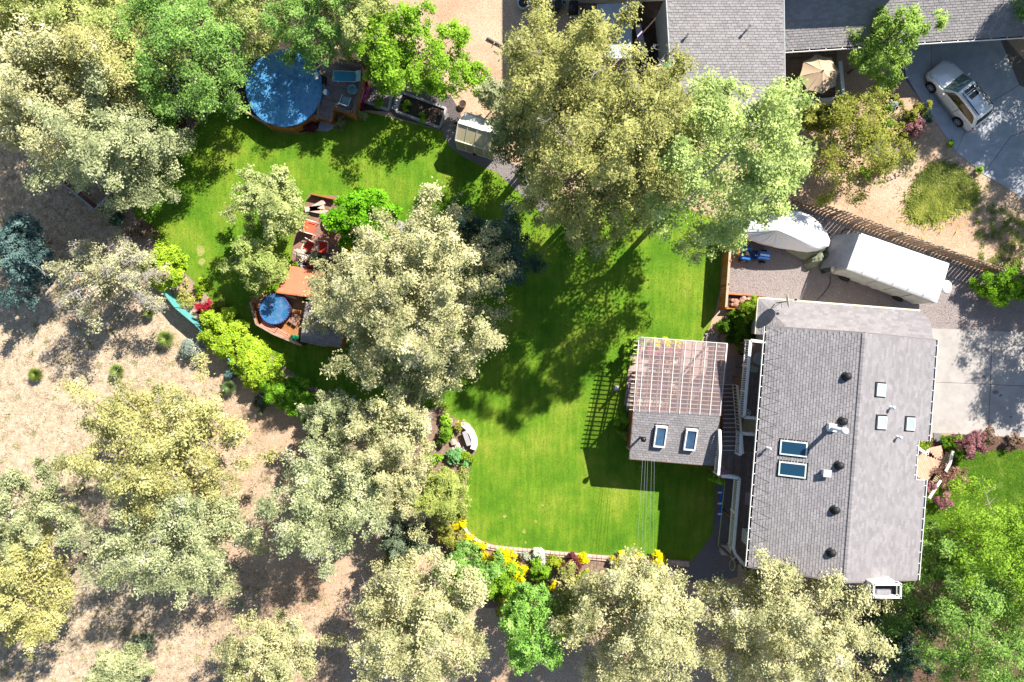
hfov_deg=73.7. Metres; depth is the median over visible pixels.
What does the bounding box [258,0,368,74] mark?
ash tree
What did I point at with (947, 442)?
bush
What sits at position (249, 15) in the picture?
ash tree
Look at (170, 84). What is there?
maple tree
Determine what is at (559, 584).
bush
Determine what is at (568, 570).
juniper tree
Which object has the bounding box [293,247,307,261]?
flowering shrub
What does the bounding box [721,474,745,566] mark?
railing
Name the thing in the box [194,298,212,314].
crimson shrub
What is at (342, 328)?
juniper tree
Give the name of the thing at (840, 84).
parapet wall
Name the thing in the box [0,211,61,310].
spruce tree
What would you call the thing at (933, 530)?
maple tree
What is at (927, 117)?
bush
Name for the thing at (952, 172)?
shaggy grass
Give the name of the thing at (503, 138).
juniper tree
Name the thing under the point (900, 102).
bush
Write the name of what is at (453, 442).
rock
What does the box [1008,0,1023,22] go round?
shade tree
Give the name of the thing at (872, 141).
crabapple tree
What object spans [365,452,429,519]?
juniper tree
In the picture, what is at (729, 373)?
paving slab
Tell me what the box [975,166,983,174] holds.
bush
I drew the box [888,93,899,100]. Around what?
bush
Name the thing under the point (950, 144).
bush
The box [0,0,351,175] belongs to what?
planting bed
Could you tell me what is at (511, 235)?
spruce tree
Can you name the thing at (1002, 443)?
planting bed
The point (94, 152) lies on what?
juniper tree
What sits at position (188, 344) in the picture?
sage bush
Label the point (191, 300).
yellow flowers
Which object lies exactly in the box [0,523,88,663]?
juniper tree
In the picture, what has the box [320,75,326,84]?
pool ladder
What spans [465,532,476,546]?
yellow flowers
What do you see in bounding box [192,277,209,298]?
bush
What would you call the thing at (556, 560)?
yellow flowers
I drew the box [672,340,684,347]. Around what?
yellow flowers
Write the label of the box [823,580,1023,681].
planting bed
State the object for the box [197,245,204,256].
bare patch
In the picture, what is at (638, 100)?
juniper tree
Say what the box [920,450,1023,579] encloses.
lawn
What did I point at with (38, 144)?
juniper tree
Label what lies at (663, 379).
patio chair
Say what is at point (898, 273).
camper trailer
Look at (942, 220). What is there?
dry grass
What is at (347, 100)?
deck chair
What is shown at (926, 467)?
entry deck
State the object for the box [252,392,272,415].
bush
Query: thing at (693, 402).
box seat
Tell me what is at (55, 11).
juniper tree
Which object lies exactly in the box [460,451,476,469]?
bush
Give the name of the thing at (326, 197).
retaining boards
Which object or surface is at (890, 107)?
cedar bush
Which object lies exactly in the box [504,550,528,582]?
yellow flowers
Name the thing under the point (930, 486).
barberry bush
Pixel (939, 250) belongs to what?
board fence
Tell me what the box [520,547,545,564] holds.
flowering shrub
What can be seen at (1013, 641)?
maple tree
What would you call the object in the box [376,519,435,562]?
juniper tree
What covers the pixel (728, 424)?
stairs
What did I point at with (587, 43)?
juniper tree
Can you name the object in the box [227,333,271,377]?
lime bush
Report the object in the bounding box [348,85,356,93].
side table
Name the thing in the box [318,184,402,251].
maple tree
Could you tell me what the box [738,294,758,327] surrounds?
sumac shrub
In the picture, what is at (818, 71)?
patio umbrella
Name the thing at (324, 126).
paving slab
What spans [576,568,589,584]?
yellow flowers
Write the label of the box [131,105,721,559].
lawn
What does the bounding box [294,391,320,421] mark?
lime bush
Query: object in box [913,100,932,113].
bush
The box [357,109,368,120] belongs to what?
bush
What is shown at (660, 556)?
yellow flowers
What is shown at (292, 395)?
lime bush
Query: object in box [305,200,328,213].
stone slab bench
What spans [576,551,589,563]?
yellow flowers
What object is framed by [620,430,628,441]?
flowering shrub
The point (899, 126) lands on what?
bush
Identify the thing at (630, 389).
bench
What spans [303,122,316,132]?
bush
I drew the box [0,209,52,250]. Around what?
spruce tree
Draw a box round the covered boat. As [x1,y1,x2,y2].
[744,210,829,259]
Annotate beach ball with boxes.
[323,89,328,94]
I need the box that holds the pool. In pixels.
[245,49,324,126]
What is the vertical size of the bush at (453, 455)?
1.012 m
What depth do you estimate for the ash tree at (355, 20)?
36.96 m
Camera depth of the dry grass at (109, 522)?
42.48 m
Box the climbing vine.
[622,344,638,369]
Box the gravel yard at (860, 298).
[726,202,1023,331]
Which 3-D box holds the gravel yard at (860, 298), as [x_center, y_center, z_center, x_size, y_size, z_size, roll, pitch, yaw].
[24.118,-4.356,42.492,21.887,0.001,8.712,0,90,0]
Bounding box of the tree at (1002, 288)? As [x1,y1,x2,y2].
[967,262,1023,308]
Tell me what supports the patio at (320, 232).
on the lawn at (695, 303)
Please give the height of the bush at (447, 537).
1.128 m
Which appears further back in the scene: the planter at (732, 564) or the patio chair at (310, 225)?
the patio chair at (310, 225)
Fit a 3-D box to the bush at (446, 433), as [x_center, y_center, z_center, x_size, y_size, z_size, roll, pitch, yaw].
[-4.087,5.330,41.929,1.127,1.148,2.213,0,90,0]
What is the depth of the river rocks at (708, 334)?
42.39 m
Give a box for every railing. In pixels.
[713,429,721,475]
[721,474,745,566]
[734,430,754,455]
[738,339,761,419]
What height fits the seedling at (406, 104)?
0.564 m
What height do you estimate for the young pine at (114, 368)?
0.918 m
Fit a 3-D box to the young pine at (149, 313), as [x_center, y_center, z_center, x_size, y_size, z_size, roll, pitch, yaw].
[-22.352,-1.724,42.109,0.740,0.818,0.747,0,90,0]
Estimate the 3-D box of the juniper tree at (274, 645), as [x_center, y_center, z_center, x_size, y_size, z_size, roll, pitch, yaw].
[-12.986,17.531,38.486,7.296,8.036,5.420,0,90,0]
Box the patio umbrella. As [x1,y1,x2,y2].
[799,54,838,93]
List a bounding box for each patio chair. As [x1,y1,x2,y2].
[300,219,318,235]
[302,237,316,253]
[317,240,330,253]
[653,377,665,388]
[654,354,667,362]
[666,378,677,389]
[668,355,678,363]
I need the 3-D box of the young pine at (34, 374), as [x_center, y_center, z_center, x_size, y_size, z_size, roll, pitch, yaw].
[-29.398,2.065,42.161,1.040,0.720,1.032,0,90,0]
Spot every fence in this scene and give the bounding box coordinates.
[58,178,114,212]
[162,288,295,407]
[223,97,331,133]
[719,247,731,308]
[792,196,1005,272]
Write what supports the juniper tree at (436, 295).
on the lawn at (695, 303)
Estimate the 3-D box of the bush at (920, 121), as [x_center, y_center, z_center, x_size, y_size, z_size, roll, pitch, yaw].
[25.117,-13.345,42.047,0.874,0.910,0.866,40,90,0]
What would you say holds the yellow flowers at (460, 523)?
on the planting bed at (458, 436)
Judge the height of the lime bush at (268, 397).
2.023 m
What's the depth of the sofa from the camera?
41.87 m
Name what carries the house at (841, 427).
on the ground at (482, 20)
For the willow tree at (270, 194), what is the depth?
37.96 m
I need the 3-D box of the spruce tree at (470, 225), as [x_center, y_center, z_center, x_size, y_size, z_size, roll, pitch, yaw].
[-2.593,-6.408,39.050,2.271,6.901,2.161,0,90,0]
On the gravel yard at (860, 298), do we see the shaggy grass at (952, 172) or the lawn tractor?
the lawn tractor
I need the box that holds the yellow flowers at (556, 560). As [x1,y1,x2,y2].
[545,554,565,569]
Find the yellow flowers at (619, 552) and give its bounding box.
[609,549,623,567]
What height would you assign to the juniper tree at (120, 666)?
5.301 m
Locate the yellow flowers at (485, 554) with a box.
[481,548,506,562]
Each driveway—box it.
[892,37,1023,199]
[931,328,1023,436]
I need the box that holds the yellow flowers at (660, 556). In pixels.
[651,549,667,566]
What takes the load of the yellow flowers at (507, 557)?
on the planting bed at (458, 436)
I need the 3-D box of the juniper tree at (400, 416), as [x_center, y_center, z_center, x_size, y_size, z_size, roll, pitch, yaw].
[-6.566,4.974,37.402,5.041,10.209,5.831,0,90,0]
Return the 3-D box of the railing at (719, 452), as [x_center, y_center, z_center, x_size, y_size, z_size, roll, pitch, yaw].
[11.835,6.353,39.307,0.229,0.965,2.631,1,90,0]
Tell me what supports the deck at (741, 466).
on the ground at (482, 20)
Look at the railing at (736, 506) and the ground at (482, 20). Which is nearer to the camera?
the railing at (736, 506)
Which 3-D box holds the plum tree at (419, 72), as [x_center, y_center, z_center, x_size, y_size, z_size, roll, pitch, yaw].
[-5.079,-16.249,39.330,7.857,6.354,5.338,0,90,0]
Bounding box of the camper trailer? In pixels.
[820,232,951,303]
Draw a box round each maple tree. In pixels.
[102,0,256,136]
[120,57,195,130]
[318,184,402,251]
[876,535,1023,681]
[921,519,972,581]
[932,472,1023,624]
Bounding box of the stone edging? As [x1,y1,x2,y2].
[856,149,919,184]
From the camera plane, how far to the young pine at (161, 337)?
41.79 m
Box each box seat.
[689,401,701,407]
[701,401,710,411]
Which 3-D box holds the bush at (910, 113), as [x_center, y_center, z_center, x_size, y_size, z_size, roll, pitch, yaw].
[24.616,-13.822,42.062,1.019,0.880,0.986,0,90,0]
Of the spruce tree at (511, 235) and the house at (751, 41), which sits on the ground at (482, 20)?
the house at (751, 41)
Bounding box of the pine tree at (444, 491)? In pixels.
[410,464,471,531]
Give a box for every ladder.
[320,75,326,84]
[718,484,722,519]
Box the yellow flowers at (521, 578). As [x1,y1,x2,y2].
[511,575,525,582]
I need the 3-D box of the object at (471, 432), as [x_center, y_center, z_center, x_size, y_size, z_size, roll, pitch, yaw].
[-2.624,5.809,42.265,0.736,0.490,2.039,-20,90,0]
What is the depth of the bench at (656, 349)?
41.95 m
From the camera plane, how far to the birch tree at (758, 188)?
29.99 m
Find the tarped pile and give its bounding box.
[800,247,830,273]
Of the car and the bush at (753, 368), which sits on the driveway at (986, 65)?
the car
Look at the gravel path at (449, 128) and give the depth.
42.48 m
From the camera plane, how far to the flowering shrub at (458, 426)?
41.91 m
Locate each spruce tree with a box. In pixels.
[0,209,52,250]
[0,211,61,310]
[447,205,483,242]
[458,200,549,298]
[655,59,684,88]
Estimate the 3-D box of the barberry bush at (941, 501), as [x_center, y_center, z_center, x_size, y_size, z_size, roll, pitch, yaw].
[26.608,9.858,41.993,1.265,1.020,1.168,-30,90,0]
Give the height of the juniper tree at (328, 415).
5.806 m
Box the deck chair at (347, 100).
[338,94,353,108]
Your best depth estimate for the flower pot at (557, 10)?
42.20 m
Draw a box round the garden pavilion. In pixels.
[624,337,727,465]
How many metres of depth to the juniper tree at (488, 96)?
39.43 m
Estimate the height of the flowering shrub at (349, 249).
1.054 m
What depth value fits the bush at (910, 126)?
41.75 m
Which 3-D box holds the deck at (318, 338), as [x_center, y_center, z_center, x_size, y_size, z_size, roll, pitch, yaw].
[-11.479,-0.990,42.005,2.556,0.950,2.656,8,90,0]
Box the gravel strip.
[683,456,737,584]
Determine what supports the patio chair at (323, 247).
on the patio at (320, 232)
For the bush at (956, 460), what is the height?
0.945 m
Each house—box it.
[569,0,1023,126]
[743,297,938,589]
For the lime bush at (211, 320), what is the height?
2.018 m
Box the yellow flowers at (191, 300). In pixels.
[175,278,196,307]
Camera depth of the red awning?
41.34 m
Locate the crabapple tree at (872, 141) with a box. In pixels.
[796,85,920,208]
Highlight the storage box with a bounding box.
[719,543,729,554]
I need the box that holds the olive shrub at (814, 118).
[794,97,855,133]
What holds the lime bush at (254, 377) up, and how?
on the planting bed at (147, 242)
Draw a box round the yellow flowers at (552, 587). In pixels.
[549,580,557,593]
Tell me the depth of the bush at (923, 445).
42.12 m
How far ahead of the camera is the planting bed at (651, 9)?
42.49 m
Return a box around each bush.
[104,207,125,225]
[124,217,159,239]
[132,631,154,650]
[138,238,188,292]
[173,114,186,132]
[177,338,206,365]
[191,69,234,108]
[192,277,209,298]
[196,306,241,350]
[209,299,225,314]
[211,319,257,364]
[223,364,238,378]
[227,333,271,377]
[241,349,286,394]
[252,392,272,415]
[259,364,299,405]
[271,376,312,417]
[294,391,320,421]
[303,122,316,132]
[333,112,348,130]
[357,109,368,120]
[383,550,400,563]
[423,451,443,465]
[432,539,506,594]
[436,522,465,551]
[437,411,453,444]
[445,446,468,466]
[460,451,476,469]
[485,560,523,601]
[495,595,532,618]
[529,557,551,586]
[547,577,568,597]
[612,412,629,433]
[625,335,646,347]
[707,471,725,485]
[714,308,751,343]
[730,325,755,346]
[736,364,757,372]
[741,565,760,572]
[859,165,871,178]
[871,103,894,129]
[873,159,894,176]
[881,83,898,96]
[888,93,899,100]
[888,120,905,136]
[896,99,904,106]
[898,131,909,143]
[904,108,918,123]
[905,122,922,137]
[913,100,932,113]
[914,117,925,131]
[919,111,932,123]
[919,439,932,451]
[927,481,937,492]
[932,490,954,509]
[933,465,968,489]
[939,435,964,459]
[947,139,953,147]
[948,443,966,463]
[951,429,988,460]
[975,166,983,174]
[984,425,999,445]
[1005,432,1023,453]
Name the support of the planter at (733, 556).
hanging from the railing at (736, 506)
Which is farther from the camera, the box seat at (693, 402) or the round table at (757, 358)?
the box seat at (693, 402)
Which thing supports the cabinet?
on the deck at (741, 466)
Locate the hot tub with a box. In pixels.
[259,294,292,324]
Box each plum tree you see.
[339,13,416,91]
[356,0,491,101]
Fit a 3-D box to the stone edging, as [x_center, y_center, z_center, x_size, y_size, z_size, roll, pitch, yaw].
[23.529,-10.486,42.439,4.445,0.189,1.004,-27,90,0]
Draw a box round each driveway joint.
[890,37,1023,165]
[940,330,1019,426]
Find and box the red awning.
[276,266,327,298]
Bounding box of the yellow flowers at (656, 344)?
[651,337,659,348]
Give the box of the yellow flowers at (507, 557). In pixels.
[500,547,512,563]
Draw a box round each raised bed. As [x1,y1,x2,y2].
[365,79,392,111]
[395,91,446,129]
[726,293,763,308]
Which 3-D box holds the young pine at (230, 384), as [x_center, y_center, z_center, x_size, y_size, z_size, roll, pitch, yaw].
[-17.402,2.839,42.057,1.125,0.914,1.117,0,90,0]
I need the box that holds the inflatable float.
[360,81,370,102]
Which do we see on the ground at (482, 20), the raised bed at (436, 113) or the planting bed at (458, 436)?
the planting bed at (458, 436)
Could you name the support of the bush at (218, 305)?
on the lawn at (695, 303)
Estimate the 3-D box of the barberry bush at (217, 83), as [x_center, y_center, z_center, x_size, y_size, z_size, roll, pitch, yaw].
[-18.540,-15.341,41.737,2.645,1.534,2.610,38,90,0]
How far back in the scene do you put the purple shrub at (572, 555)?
41.72 m
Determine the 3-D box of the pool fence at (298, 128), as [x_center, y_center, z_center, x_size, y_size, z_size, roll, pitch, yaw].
[-14.438,-13.623,41.950,6.484,1.100,1.218,11,90,0]
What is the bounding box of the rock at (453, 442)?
[450,439,456,445]
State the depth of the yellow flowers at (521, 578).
41.85 m
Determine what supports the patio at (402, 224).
on the lawn at (695, 303)
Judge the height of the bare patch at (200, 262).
0.001 m
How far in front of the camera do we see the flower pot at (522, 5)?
42.13 m
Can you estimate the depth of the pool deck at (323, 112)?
41.40 m
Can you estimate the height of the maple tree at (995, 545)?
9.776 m
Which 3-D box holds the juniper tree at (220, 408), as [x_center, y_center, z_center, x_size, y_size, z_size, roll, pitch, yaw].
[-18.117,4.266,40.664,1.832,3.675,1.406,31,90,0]
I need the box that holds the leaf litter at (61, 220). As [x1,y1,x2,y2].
[0,84,202,301]
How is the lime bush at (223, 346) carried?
on the planting bed at (147, 242)
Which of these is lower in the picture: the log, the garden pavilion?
the garden pavilion
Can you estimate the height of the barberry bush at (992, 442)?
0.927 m
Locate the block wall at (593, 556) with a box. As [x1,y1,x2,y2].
[461,527,688,566]
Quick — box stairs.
[720,384,743,454]
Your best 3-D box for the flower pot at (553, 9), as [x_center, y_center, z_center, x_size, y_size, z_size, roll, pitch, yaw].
[2.295,-20.442,42.290,0.720,0.420,0.720,0,90,0]
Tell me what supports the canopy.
on the ground at (482, 20)
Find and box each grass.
[0,268,341,681]
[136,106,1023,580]
[796,132,1023,270]
[886,99,897,109]
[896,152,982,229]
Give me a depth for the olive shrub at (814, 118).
40.44 m
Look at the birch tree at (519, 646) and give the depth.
37.83 m
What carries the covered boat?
on the gravel yard at (860, 298)
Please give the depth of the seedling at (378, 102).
42.22 m
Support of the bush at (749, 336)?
on the ground at (482, 20)
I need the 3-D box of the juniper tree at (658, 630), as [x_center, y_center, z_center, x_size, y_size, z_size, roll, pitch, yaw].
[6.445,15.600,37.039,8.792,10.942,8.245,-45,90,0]
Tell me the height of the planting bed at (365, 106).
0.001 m
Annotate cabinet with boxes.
[741,528,750,544]
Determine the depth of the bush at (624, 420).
41.84 m
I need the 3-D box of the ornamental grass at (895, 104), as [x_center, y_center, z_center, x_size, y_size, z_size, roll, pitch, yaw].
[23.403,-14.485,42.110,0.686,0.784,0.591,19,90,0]
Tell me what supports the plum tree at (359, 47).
on the planting bed at (365, 106)
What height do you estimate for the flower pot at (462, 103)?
0.300 m
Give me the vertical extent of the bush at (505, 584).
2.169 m
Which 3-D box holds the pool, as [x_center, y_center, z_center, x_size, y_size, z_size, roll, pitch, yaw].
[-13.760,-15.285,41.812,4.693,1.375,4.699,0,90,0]
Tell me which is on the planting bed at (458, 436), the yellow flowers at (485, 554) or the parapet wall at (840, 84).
the yellow flowers at (485, 554)
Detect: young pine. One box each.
[27,366,42,380]
[108,362,124,378]
[143,308,153,317]
[156,329,174,348]
[221,380,237,394]
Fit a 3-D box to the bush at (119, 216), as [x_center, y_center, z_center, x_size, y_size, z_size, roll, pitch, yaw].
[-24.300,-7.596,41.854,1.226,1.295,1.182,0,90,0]
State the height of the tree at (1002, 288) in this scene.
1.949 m
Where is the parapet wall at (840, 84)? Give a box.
[793,61,844,108]
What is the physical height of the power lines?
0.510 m
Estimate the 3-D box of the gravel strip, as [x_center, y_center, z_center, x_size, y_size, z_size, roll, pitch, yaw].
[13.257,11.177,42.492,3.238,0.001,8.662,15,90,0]
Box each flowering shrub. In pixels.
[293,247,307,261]
[308,252,317,263]
[315,252,325,260]
[343,245,352,255]
[454,419,467,431]
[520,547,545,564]
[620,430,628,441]
[715,463,729,478]
[736,346,743,354]
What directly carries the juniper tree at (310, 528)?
on the ground at (482, 20)
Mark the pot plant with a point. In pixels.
(295, 264)
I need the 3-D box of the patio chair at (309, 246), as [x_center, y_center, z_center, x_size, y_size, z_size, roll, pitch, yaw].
[-12.470,-5.849,41.966,0.663,0.974,0.689,30,90,0]
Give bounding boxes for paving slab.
[317,121,333,130]
[724,356,733,383]
[735,356,743,373]
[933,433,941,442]
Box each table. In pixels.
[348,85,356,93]
[654,362,680,378]
[753,353,763,364]
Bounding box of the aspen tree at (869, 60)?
[843,2,950,97]
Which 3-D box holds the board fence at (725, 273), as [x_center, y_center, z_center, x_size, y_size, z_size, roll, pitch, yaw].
[13.096,-4.838,41.740,0.195,1.540,5.734,4,90,0]
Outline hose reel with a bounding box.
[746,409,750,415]
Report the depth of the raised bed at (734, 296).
42.22 m
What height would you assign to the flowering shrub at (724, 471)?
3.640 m
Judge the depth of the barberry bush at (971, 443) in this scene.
41.24 m
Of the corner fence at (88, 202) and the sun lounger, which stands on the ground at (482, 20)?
the corner fence at (88, 202)
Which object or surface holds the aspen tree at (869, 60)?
on the ground at (482, 20)
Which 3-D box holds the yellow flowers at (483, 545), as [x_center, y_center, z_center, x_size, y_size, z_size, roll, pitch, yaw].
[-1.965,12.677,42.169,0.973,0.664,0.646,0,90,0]
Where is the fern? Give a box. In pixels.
[290,335,299,343]
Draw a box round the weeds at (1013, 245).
[875,100,1023,268]
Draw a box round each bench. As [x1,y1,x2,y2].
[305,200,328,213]
[625,383,635,410]
[635,23,646,56]
[647,347,683,356]
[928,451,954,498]
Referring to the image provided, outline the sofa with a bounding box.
[636,397,661,405]
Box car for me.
[925,60,992,130]
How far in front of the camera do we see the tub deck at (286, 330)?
42.18 m
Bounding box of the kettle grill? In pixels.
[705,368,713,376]
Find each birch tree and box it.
[498,579,570,675]
[614,65,821,271]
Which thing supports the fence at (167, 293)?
on the ground at (482, 20)
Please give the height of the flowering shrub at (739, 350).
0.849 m
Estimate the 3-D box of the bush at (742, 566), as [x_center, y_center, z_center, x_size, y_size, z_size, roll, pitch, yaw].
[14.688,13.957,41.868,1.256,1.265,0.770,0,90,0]
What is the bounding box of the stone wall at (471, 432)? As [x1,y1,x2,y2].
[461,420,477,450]
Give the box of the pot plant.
[291,260,299,266]
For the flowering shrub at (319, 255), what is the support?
on the patio at (320, 232)
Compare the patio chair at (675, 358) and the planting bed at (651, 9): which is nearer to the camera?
the patio chair at (675, 358)
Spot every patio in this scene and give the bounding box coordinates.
[291,195,381,276]
[365,220,405,273]
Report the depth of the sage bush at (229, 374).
41.68 m
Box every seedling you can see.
[374,98,384,109]
[400,99,412,112]
[418,112,427,123]
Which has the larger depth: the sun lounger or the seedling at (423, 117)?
the seedling at (423, 117)
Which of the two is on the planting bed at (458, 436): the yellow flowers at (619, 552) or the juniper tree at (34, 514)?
the yellow flowers at (619, 552)
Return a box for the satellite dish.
[773,294,796,307]
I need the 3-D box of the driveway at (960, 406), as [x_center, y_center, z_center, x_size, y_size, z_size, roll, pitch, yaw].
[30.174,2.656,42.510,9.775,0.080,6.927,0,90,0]
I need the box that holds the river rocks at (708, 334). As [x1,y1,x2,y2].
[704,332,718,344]
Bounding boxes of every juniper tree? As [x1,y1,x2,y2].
[0,0,159,107]
[0,9,134,189]
[0,452,84,565]
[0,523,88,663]
[21,54,197,223]
[40,10,189,122]
[41,226,171,335]
[46,343,282,531]
[49,475,272,610]
[81,641,156,681]
[87,387,160,432]
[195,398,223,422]
[207,605,348,681]
[247,434,409,583]
[294,385,368,448]
[299,245,381,340]
[302,177,519,406]
[343,383,436,482]
[346,506,491,681]
[357,332,462,404]
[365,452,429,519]
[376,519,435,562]
[471,73,505,116]
[484,86,570,198]
[493,0,663,181]
[509,82,691,259]
[543,543,730,681]
[549,561,597,647]
[606,42,708,193]
[692,543,900,681]
[858,603,943,681]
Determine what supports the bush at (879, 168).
on the ground at (482, 20)
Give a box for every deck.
[249,294,305,345]
[300,302,345,347]
[316,59,366,124]
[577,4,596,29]
[709,341,765,564]
[785,47,836,104]
[917,445,943,479]
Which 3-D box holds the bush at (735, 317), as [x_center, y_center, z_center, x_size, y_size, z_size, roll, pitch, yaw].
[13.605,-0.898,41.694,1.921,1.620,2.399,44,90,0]
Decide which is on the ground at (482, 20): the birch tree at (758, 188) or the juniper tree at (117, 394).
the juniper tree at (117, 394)
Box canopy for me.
[595,2,631,73]
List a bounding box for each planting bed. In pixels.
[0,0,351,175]
[104,82,225,203]
[120,205,316,392]
[213,45,390,132]
[412,406,691,610]
[630,1,662,83]
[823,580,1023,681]
[918,434,1023,483]
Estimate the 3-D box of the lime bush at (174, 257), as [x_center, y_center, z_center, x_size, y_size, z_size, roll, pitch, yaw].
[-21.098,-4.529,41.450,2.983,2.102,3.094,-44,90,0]
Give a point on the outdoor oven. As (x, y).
(574, 9)
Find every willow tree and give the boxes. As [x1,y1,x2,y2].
[216,231,291,298]
[217,163,309,240]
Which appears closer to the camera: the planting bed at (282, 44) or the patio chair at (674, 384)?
the patio chair at (674, 384)
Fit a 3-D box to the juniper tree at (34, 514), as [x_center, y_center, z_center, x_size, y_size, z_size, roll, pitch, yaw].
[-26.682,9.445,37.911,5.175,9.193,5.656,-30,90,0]
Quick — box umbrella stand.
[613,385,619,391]
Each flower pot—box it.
[459,100,465,107]
[518,0,528,9]
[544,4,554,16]
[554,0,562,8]
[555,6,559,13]
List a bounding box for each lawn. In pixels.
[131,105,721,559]
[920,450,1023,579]
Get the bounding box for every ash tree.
[191,0,295,64]
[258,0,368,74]
[318,0,398,62]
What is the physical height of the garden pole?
0.738 m
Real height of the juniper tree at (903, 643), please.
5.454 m
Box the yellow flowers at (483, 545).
[473,541,487,550]
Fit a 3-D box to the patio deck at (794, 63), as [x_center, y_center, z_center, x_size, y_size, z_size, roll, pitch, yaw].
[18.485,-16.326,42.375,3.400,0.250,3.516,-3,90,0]
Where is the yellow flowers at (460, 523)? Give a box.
[452,517,467,529]
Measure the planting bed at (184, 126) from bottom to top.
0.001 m
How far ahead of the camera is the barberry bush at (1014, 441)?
42.02 m
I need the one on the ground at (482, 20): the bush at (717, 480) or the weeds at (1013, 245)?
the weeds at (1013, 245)
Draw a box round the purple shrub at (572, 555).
[561,551,581,576]
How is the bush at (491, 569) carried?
on the planting bed at (458, 436)
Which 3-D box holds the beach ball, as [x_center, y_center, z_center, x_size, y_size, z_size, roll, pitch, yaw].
[-11.227,-15.017,41.200,0.400,0.400,0.360,0,90,0]
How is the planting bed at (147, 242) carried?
on the ground at (482, 20)
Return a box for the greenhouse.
[455,112,498,159]
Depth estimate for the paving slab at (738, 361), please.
42.47 m
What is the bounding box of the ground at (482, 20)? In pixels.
[0,0,1023,681]
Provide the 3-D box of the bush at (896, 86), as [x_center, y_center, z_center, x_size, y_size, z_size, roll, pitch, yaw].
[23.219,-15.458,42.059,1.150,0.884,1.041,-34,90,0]
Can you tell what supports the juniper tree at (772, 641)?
on the ground at (482, 20)
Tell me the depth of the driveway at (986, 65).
42.47 m
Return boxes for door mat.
[744,492,749,504]
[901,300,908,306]
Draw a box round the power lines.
[637,459,653,563]
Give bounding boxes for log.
[487,36,506,47]
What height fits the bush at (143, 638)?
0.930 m
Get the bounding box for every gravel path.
[391,83,460,129]
[441,113,550,214]
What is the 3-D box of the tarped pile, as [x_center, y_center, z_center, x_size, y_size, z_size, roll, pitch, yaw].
[19.061,-4.929,42.000,2.026,0.960,1.563,-20,90,0]
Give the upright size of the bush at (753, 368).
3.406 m
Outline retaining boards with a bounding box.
[309,193,400,227]
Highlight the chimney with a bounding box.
[855,577,901,598]
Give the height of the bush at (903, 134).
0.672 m
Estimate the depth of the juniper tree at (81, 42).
34.77 m
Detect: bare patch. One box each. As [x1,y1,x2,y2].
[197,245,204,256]
[198,258,205,265]
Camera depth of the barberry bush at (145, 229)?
41.90 m
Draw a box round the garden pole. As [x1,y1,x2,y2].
[718,484,724,544]
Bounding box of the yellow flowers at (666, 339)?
[660,337,672,346]
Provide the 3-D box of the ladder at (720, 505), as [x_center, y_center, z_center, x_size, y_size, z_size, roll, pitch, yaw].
[12.684,9.747,41.700,0.300,0.260,2.454,2,90,0]
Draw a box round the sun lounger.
[333,70,360,83]
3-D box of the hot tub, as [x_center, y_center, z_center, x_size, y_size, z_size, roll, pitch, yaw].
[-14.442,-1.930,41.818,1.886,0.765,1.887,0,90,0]
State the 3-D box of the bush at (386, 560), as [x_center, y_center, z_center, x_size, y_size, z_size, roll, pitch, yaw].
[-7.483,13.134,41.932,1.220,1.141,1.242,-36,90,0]
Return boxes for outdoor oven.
[568,1,579,16]
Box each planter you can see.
[729,559,734,570]
[730,549,735,558]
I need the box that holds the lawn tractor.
[738,245,770,263]
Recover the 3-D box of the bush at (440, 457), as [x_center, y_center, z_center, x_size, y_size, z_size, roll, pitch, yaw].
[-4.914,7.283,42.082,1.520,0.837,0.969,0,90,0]
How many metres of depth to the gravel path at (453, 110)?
42.49 m
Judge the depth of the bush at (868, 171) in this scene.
42.02 m
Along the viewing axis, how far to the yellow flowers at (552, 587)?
42.12 m

